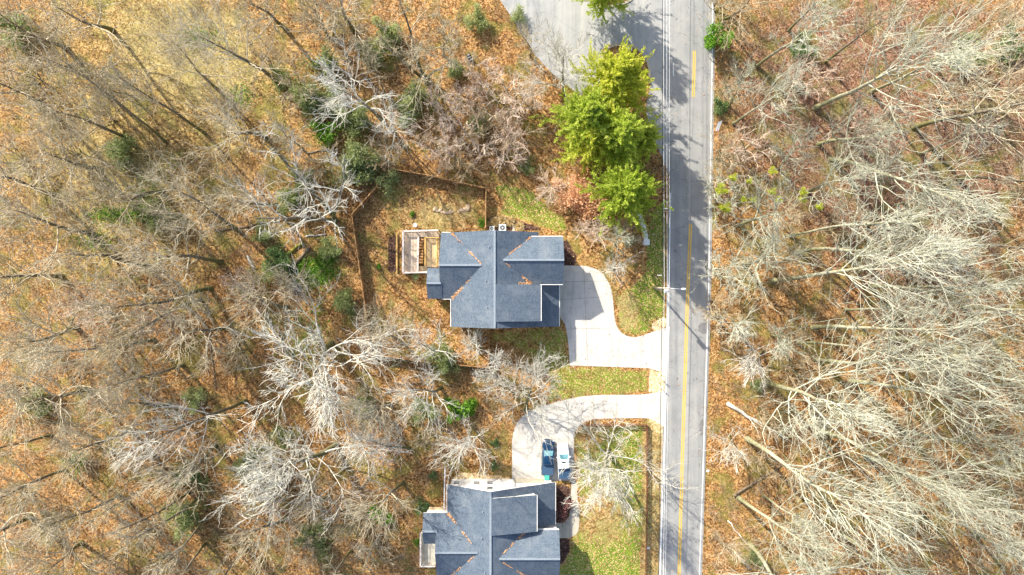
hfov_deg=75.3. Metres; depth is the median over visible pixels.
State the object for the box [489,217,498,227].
straw clump
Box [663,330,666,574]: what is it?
power line
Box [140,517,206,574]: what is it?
bare tree
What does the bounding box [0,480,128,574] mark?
bare tree
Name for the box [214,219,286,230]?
fallen log
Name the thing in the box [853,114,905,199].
bare tree
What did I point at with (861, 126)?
brush
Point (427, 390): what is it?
bare tree
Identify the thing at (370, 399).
evergreen bush
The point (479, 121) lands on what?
evergreen bush
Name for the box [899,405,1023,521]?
bare tree
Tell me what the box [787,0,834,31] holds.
bare tree
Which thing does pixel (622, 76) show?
pine tree
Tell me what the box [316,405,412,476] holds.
bare tree
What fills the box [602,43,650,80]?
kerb
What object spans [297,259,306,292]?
fallen log
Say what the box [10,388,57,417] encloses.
evergreen bush
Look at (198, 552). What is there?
bare tree
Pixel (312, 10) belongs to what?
brush
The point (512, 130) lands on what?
brush
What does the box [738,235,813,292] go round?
brush
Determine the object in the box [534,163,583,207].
shrub
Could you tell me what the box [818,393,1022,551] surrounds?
bare tree
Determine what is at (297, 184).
evergreen bush
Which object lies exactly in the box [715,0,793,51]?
bare tree
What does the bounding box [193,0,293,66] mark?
bare tree
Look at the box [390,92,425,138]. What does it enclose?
evergreen bush
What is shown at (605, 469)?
bare tree
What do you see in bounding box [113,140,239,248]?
bare tree
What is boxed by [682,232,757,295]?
brush
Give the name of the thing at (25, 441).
bare tree
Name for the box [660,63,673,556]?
road edge line
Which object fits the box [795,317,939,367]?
bare tree
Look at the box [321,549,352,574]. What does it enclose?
bare tree
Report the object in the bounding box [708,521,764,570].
bare tree
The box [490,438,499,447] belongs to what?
evergreen bush
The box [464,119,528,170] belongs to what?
brush
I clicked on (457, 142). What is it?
brush
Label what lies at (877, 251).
bare tree
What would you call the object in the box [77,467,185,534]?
bare tree
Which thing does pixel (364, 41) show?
brush
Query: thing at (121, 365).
brush
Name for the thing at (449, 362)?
evergreen bush
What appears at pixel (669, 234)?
power line
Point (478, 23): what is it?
evergreen bush
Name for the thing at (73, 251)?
bare tree
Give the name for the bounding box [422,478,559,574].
house
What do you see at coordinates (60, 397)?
bare tree
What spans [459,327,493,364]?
bare tree
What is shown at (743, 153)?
brush
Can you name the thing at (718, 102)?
evergreen bush
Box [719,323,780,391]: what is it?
bare tree
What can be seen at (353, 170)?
evergreen bush
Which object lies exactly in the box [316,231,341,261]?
evergreen bush
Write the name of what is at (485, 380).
bare tree
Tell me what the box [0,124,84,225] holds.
bare tree
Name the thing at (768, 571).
bare tree
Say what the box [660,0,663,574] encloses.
power line
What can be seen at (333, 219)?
bare tree
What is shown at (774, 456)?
bare tree
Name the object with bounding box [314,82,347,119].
evergreen bush
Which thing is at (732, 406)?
fallen tree
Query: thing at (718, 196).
brush
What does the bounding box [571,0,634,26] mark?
pine tree
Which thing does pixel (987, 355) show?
bare tree
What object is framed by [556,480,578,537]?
walkway
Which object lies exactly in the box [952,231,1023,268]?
bare tree
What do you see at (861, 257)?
bare tree
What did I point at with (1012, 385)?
bare tree
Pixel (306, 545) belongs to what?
brush
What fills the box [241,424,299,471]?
bare tree
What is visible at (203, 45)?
bare tree
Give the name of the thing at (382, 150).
brush
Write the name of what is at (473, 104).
brush
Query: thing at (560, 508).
purple bush
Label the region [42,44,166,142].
bare tree
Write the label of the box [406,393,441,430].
evergreen bush
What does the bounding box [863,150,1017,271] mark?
bare tree
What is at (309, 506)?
bare tree
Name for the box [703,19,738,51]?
evergreen tree
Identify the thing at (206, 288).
bare tree
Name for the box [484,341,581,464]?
bare tree
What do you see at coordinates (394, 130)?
bare tree
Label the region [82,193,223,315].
bare tree
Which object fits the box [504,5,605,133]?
bare tree
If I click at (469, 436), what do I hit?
bare tree
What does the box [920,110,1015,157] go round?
bare tree
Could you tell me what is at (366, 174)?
evergreen bush
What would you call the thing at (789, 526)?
brush
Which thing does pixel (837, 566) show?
bare tree
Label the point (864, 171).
bare tree
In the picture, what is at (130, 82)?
bare tree
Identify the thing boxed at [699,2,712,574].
road edge line
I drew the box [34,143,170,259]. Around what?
bare tree
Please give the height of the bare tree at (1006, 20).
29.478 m
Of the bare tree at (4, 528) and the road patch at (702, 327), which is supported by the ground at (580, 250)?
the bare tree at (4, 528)
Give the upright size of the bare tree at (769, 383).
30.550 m
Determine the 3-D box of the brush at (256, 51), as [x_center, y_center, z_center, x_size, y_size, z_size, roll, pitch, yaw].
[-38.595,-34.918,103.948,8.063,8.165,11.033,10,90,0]
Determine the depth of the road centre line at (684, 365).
107.97 m
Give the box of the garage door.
[514,478,543,482]
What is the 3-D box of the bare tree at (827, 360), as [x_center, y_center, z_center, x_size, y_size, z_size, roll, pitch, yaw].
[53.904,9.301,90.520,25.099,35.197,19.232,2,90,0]
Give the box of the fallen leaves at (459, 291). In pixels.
[451,232,531,299]
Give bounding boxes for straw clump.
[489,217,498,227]
[497,215,505,224]
[505,216,515,226]
[515,221,524,230]
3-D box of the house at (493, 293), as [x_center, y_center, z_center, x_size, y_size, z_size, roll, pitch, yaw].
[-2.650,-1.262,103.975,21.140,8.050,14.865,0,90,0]
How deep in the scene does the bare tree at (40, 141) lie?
93.56 m
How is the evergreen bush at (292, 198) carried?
on the ground at (580, 250)
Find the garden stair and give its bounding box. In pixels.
[429,468,448,509]
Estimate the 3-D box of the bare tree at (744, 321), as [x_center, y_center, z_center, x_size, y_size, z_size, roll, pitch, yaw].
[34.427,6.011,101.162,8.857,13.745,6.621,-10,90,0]
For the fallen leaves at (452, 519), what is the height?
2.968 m
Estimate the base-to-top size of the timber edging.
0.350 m
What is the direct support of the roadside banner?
on the ground at (580, 250)
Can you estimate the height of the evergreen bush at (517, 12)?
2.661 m
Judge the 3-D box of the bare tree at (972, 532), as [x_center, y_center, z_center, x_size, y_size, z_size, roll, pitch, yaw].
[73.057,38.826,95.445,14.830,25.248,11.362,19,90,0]
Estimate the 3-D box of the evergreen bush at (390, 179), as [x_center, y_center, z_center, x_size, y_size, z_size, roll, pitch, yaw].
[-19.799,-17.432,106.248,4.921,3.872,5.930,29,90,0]
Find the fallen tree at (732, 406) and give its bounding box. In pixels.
[726,402,793,447]
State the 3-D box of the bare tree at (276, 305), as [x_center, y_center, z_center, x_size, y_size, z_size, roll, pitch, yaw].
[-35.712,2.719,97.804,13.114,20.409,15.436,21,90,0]
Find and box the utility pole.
[653,287,685,292]
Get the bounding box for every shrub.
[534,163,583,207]
[549,170,610,224]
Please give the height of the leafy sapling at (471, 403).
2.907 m
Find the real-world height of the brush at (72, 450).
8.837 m
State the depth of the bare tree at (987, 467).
94.99 m
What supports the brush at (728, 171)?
on the ground at (580, 250)
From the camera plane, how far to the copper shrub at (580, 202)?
105.30 m
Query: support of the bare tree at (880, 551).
on the ground at (580, 250)
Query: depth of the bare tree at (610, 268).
102.67 m
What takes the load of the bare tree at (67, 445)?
on the ground at (580, 250)
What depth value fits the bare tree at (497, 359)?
102.69 m
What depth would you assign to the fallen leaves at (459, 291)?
102.38 m
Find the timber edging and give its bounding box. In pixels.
[396,234,397,272]
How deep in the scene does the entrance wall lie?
106.80 m
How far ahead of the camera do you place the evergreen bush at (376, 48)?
105.43 m
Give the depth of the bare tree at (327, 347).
93.49 m
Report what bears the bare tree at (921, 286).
on the ground at (580, 250)
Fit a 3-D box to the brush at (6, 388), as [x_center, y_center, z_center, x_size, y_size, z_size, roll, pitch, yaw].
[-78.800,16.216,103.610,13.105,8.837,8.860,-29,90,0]
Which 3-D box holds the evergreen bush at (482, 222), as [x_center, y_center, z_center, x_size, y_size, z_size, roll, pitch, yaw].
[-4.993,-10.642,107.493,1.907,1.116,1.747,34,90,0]
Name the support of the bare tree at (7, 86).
on the ground at (580, 250)
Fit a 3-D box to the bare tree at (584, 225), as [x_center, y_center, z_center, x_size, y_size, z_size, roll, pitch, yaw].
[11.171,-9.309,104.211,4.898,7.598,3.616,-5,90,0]
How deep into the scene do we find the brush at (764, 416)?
104.06 m
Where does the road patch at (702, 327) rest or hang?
on the road
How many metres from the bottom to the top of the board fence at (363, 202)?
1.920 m
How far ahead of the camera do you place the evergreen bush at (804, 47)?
106.57 m
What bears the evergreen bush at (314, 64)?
on the ground at (580, 250)
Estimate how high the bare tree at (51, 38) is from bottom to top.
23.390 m
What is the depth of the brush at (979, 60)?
105.61 m
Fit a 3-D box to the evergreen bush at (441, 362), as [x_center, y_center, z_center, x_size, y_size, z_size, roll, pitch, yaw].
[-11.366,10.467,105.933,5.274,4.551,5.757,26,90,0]
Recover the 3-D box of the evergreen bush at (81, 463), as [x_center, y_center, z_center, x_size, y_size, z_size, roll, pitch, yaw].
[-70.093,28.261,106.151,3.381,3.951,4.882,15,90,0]
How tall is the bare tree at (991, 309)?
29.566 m
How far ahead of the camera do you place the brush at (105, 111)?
103.82 m
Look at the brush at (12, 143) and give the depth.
103.42 m
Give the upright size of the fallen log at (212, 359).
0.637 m
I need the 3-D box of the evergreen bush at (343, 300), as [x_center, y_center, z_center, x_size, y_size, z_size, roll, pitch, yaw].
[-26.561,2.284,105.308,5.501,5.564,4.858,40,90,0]
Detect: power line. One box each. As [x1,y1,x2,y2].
[658,0,662,574]
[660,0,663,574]
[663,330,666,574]
[665,0,669,574]
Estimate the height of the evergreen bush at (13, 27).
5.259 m
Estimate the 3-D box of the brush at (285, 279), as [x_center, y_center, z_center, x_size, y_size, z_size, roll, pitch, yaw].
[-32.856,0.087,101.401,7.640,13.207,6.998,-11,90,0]
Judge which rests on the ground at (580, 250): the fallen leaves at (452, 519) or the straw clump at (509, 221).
the straw clump at (509, 221)
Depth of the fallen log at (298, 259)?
107.51 m
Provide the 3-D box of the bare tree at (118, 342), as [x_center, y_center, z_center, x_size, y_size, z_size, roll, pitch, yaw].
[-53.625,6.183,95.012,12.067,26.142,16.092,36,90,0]
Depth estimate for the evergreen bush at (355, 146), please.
104.36 m
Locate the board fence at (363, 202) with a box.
[351,169,489,367]
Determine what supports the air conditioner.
on the ground at (580, 250)
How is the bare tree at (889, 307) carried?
on the ground at (580, 250)
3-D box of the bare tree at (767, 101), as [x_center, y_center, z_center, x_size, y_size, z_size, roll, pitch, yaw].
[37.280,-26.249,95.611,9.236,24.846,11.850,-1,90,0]
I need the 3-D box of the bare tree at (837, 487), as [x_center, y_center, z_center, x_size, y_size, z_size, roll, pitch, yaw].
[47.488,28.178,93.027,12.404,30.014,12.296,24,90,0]
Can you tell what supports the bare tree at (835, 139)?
on the ground at (580, 250)
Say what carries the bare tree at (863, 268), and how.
on the ground at (580, 250)
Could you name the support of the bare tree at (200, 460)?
on the ground at (580, 250)
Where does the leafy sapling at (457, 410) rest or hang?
on the ground at (580, 250)
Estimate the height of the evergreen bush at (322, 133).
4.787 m
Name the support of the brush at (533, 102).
on the ground at (580, 250)
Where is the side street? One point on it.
(641, 27)
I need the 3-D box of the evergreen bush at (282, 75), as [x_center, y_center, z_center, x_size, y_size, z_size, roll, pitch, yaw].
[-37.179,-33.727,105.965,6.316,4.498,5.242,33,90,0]
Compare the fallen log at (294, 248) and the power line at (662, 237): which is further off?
the fallen log at (294, 248)
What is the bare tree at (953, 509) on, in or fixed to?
on the ground at (580, 250)
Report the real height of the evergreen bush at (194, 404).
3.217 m
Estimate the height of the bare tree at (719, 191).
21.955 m
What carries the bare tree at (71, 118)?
on the ground at (580, 250)
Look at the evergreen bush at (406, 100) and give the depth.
105.37 m
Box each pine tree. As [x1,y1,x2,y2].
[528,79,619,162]
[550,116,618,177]
[568,33,659,121]
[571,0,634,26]
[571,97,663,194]
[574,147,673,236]
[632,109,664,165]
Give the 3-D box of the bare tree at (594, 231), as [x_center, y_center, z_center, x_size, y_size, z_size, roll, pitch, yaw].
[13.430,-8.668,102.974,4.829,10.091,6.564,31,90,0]
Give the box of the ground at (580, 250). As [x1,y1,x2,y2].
[0,0,1023,574]
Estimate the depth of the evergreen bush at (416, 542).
107.53 m
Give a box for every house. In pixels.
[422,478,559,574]
[426,230,563,327]
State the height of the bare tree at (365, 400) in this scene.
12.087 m
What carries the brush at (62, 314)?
on the ground at (580, 250)
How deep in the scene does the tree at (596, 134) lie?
100.05 m
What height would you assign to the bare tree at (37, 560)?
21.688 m
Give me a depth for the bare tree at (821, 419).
100.66 m
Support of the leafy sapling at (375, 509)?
on the ground at (580, 250)
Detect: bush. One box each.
[0,8,36,55]
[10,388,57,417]
[59,452,87,475]
[100,132,137,173]
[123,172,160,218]
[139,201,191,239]
[157,497,206,550]
[171,457,212,494]
[176,383,209,414]
[231,444,270,488]
[248,215,273,245]
[255,243,296,273]
[257,259,288,287]
[266,60,303,95]
[267,423,301,449]
[274,182,307,216]
[281,79,326,120]
[284,162,315,191]
[290,515,331,563]
[297,44,341,78]
[306,114,346,149]
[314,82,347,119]
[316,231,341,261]
[324,98,377,142]
[324,155,367,189]
[331,287,359,317]
[341,137,379,171]
[342,150,381,188]
[350,391,376,413]
[357,31,391,71]
[371,15,404,49]
[373,167,401,199]
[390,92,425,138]
[399,75,442,109]
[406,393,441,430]
[412,273,419,280]
[412,539,419,546]
[413,495,430,516]
[424,338,453,373]
[428,470,437,479]
[433,352,460,376]
[446,58,464,79]
[462,2,491,34]
[462,106,491,134]
[477,216,487,227]
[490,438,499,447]
[491,460,502,471]
[508,3,528,26]
[517,152,535,178]
[556,498,582,526]
[713,96,730,116]
[740,546,762,568]
[747,377,764,393]
[788,30,819,57]
[988,22,1023,64]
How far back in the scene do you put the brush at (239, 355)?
104.20 m
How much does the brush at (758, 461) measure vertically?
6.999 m
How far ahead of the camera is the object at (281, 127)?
100.29 m
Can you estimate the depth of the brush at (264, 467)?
103.77 m
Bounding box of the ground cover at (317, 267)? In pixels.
[50,20,351,371]
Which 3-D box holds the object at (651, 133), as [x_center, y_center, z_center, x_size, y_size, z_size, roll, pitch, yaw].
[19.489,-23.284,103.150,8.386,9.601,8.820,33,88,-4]
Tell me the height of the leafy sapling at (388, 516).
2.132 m
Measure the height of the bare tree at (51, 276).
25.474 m
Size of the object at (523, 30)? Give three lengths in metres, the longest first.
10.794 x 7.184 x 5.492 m
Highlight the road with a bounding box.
[659,0,714,574]
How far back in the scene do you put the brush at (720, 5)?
104.40 m
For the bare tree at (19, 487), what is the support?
on the ground at (580, 250)
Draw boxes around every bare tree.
[0,0,85,88]
[0,0,137,55]
[0,35,69,142]
[0,46,130,155]
[0,103,119,212]
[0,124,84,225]
[0,159,108,291]
[0,227,98,318]
[0,278,101,408]
[0,300,156,401]
[0,346,103,455]
[0,422,56,478]
[0,426,66,542]
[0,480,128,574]
[0,488,50,574]
[0,508,113,574]
[1,0,139,115]
[6,194,178,318]
[21,398,146,496]
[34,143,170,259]
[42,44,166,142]
[49,237,213,348]
[52,276,202,377]
[62,321,184,437]
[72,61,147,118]
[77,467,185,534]
[81,349,197,466]
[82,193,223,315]
[89,388,247,479]
[95,53,207,135]
[103,481,190,550]
[110,495,200,559]
[113,3,235,94]
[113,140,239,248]
[118,0,297,89]
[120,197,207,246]
[124,412,246,529]
[128,282,249,381]
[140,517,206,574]
[161,542,207,574]
[168,72,276,168]
[191,156,292,241]
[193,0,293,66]
[194,546,246,574]
[199,421,390,566]
[214,478,314,574]
[219,245,310,347]
[226,257,431,476]
[235,118,362,251]
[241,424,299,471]
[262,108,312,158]
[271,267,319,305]
[285,473,355,540]
[291,22,415,137]
[293,0,337,41]
[300,0,389,53]
[311,503,369,551]
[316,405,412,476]
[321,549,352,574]
[334,375,424,452]
[336,461,420,546]
[338,379,378,425]
[350,295,415,352]
[352,533,395,572]
[353,44,392,97]
[354,292,391,335]
[360,91,420,165]
[374,0,465,116]
[380,360,464,438]
[384,314,461,367]
[415,1,469,62]
[426,410,498,488]
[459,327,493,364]
[470,356,518,403]
[478,347,510,393]
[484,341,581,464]
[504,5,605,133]
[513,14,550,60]
[552,389,703,535]
[571,219,597,237]
[585,215,620,250]
[594,247,642,285]
[597,220,658,259]
[693,422,751,474]
[707,304,767,346]
[708,75,744,100]
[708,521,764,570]
[712,164,825,259]
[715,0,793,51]
[718,50,773,107]
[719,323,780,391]
[719,542,848,574]
[723,216,829,312]
[731,47,818,143]
[736,474,854,574]
[744,420,949,574]
[751,322,942,476]
[754,438,828,499]
[755,0,862,67]
[761,492,823,541]
[765,307,818,364]
[766,121,822,183]
[766,190,806,227]
[769,202,1023,338]
[779,396,841,457]
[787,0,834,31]
[788,192,937,263]
[794,530,914,574]
[795,202,988,288]
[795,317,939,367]
[797,124,884,227]
[799,456,938,560]
[800,263,1023,391]
[812,0,1023,166]
[813,288,1023,436]
[814,73,920,186]
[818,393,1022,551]
[824,0,913,63]
[828,112,1023,256]
[828,379,888,433]
[834,231,900,276]
[838,491,936,557]
[838,531,945,574]
[843,286,943,337]
[848,279,1023,482]
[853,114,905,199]
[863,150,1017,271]
[863,372,1023,573]
[868,18,1001,98]
[868,226,1023,355]
[878,550,956,574]
[889,294,1023,395]
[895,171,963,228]
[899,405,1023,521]
[910,503,1023,574]
[911,12,1023,172]
[911,265,1022,302]
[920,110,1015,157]
[921,474,1023,534]
[931,0,1023,87]
[946,371,1023,435]
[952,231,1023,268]
[956,141,1023,217]
[960,250,1023,332]
[965,417,1023,541]
[971,511,1023,574]
[986,97,1023,116]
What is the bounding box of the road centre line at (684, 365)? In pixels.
[677,51,695,574]
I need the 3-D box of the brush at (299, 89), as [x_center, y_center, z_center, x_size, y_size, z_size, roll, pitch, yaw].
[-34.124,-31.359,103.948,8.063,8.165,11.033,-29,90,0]
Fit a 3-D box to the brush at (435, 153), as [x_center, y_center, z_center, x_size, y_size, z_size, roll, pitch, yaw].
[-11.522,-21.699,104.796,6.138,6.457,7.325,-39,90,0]
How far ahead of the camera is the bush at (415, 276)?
107.09 m
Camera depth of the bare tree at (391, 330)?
100.54 m
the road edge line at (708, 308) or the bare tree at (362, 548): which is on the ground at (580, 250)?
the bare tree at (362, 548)
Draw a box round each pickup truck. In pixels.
[541,439,555,475]
[556,442,570,478]
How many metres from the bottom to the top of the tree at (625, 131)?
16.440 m
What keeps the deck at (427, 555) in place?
on the ground at (580, 250)
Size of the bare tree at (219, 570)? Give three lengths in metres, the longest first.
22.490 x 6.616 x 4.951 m
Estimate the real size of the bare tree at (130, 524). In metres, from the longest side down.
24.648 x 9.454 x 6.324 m
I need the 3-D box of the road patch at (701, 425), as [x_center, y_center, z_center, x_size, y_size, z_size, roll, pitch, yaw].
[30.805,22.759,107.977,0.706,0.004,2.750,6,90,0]
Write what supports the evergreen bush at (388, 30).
on the ground at (580, 250)
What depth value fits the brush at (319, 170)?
104.34 m
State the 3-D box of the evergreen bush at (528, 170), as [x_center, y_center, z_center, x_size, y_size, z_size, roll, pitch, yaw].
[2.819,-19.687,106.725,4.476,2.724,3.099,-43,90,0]
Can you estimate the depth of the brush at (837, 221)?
103.46 m
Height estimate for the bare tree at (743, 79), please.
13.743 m
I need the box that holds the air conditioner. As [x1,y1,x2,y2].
[498,224,506,230]
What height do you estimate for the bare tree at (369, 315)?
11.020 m
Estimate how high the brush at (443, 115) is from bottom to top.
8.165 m
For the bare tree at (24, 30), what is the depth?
94.42 m
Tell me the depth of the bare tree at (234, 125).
94.87 m
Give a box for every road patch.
[698,322,706,333]
[699,419,703,434]
[705,253,708,274]
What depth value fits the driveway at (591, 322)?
107.97 m
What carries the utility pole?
on the ground at (580, 250)
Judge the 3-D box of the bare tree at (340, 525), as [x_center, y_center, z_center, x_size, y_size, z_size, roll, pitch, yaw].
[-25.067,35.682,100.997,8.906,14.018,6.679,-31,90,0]
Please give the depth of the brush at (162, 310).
103.60 m
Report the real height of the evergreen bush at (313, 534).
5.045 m
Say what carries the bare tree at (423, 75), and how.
on the ground at (580, 250)
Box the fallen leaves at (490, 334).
[0,0,1023,574]
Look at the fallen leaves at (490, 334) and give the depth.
107.93 m
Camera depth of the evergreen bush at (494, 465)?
107.42 m
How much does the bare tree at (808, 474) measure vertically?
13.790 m
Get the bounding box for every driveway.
[512,390,665,480]
[560,265,669,375]
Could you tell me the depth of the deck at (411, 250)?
106.84 m
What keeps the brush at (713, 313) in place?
on the ground at (580, 250)
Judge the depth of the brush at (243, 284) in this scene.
104.02 m
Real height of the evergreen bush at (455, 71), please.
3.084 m
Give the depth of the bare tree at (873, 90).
89.62 m
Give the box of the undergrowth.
[0,0,1023,574]
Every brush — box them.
[0,45,42,105]
[0,121,36,182]
[0,367,53,415]
[0,483,40,535]
[14,327,64,375]
[26,115,84,178]
[40,408,101,484]
[50,273,121,351]
[63,80,133,149]
[80,534,132,574]
[88,352,154,403]
[110,429,162,486]
[123,297,177,337]
[197,79,257,134]
[210,326,256,376]
[217,265,260,314]
[229,28,291,93]
[241,449,297,494]
[268,46,324,115]
[270,531,327,572]
[278,0,352,50]
[294,135,342,199]
[316,0,374,67]
[357,134,407,170]
[366,437,405,471]
[408,424,449,466]
[410,78,464,140]
[416,130,453,171]
[424,137,489,183]
[430,111,494,159]
[443,77,490,126]
[454,48,506,113]
[455,97,520,151]
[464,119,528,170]
[480,100,550,151]
[487,66,538,126]
[503,75,551,115]
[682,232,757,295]
[688,289,751,351]
[696,122,762,172]
[698,170,748,231]
[700,153,757,197]
[704,0,745,36]
[723,115,784,188]
[736,387,803,440]
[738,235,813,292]
[743,439,784,497]
[764,327,834,407]
[777,45,850,112]
[781,509,815,553]
[815,198,864,241]
[824,98,899,152]
[888,221,944,299]
[920,63,989,114]
[946,24,995,73]
[964,50,1023,124]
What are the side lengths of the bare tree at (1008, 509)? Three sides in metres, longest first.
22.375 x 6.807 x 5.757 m
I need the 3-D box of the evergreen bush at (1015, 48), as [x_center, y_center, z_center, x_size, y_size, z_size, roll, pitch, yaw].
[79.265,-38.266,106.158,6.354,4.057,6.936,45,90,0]
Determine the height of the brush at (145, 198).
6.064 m
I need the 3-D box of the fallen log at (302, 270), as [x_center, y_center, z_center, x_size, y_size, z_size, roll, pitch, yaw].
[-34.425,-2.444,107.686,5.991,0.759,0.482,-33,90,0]
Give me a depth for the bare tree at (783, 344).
99.03 m
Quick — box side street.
[500,0,670,172]
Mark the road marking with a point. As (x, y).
(692, 142)
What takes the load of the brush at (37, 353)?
on the ground at (580, 250)
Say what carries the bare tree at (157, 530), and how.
on the ground at (580, 250)
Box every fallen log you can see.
[207,331,215,389]
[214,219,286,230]
[262,242,302,269]
[284,262,315,282]
[286,246,310,272]
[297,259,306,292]
[733,465,780,496]
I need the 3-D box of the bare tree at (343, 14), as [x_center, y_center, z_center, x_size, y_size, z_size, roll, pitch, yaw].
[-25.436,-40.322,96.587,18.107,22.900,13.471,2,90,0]
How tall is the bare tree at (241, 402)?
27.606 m
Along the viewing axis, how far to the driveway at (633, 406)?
107.97 m
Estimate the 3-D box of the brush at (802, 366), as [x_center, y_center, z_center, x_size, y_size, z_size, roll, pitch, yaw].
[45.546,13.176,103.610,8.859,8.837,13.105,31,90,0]
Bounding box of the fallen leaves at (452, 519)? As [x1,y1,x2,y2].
[446,513,524,574]
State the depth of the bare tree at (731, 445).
101.76 m
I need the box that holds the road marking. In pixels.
[691,126,692,194]
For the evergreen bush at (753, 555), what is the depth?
106.76 m
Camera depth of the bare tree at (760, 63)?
91.16 m
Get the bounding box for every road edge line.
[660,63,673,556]
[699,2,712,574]
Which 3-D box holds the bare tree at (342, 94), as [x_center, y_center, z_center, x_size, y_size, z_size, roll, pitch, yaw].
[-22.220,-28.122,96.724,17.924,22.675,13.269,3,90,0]
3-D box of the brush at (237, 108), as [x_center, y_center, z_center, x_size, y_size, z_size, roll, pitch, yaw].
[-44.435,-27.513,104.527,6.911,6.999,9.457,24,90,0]
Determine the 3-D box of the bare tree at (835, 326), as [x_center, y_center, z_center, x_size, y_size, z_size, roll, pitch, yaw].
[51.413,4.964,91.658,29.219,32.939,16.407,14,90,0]
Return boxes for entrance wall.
[636,212,649,244]
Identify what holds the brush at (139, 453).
on the ground at (580, 250)
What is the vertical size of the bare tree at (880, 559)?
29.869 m
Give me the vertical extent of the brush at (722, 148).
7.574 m
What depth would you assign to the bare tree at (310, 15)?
99.60 m
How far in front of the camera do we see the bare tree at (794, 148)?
99.86 m
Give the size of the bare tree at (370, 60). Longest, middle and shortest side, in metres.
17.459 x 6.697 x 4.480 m
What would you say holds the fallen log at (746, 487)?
on the ground at (580, 250)
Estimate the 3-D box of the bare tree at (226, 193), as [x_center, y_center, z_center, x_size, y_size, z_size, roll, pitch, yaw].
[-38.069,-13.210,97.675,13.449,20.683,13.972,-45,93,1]
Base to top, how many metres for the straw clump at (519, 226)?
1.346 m
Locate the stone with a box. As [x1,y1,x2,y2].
[465,204,470,210]
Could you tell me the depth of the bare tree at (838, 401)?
100.45 m
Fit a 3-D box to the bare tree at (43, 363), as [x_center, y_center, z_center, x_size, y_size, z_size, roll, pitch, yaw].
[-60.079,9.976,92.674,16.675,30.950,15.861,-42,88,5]
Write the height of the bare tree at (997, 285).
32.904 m
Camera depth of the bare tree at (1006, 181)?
95.30 m
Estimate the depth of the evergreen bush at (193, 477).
106.11 m
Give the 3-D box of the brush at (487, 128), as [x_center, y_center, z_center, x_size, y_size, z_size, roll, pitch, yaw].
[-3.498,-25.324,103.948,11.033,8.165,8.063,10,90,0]
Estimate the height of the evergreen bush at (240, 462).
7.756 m
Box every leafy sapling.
[367,504,384,523]
[379,513,393,524]
[445,397,465,423]
[460,397,479,417]
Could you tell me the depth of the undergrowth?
107.40 m
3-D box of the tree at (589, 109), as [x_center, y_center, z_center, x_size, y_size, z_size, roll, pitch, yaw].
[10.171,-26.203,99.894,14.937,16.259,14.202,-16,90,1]
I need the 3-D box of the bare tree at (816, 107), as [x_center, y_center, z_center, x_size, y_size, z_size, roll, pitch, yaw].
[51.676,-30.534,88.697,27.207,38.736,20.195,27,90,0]
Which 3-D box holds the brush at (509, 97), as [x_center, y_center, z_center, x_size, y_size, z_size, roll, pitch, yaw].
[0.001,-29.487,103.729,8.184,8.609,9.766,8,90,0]
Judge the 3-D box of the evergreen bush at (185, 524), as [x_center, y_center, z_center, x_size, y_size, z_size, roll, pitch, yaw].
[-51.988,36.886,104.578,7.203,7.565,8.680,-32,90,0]
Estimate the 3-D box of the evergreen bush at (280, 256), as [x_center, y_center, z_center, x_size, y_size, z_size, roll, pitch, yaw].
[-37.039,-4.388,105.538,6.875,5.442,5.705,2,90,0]
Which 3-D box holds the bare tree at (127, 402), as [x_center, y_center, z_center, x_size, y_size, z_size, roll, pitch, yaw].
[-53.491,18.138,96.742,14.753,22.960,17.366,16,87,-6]
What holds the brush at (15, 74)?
on the ground at (580, 250)
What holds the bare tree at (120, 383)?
on the ground at (580, 250)
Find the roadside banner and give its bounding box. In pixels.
[715,121,721,130]
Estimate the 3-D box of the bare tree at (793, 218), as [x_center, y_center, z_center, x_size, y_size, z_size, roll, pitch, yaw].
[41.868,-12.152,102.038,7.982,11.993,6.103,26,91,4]
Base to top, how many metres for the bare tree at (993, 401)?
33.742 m
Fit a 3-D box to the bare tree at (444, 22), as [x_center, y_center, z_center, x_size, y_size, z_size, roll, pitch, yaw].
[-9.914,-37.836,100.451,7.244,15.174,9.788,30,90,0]
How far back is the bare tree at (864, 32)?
91.52 m
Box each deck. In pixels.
[402,229,440,272]
[420,529,435,566]
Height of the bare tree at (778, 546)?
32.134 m
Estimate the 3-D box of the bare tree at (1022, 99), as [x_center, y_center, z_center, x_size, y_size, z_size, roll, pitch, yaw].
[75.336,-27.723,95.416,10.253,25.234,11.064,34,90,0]
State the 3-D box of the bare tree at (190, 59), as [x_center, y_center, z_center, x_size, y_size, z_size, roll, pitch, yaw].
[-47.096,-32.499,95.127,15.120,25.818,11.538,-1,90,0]
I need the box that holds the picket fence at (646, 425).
[581,424,647,574]
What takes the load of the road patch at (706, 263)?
on the road
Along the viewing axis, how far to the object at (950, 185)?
99.73 m
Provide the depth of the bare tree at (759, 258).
95.03 m
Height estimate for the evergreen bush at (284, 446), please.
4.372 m
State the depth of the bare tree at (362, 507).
96.06 m
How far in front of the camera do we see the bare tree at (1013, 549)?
90.20 m
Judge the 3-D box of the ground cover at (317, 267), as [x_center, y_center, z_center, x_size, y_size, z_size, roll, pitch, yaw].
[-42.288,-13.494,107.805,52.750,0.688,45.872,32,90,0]
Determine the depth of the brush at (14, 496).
103.99 m
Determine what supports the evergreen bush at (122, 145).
on the ground at (580, 250)
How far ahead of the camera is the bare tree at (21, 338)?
92.56 m
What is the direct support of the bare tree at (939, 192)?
on the ground at (580, 250)
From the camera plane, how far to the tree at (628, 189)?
98.51 m
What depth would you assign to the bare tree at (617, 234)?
101.82 m
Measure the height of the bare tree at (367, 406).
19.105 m
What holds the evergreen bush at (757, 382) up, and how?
on the ground at (580, 250)

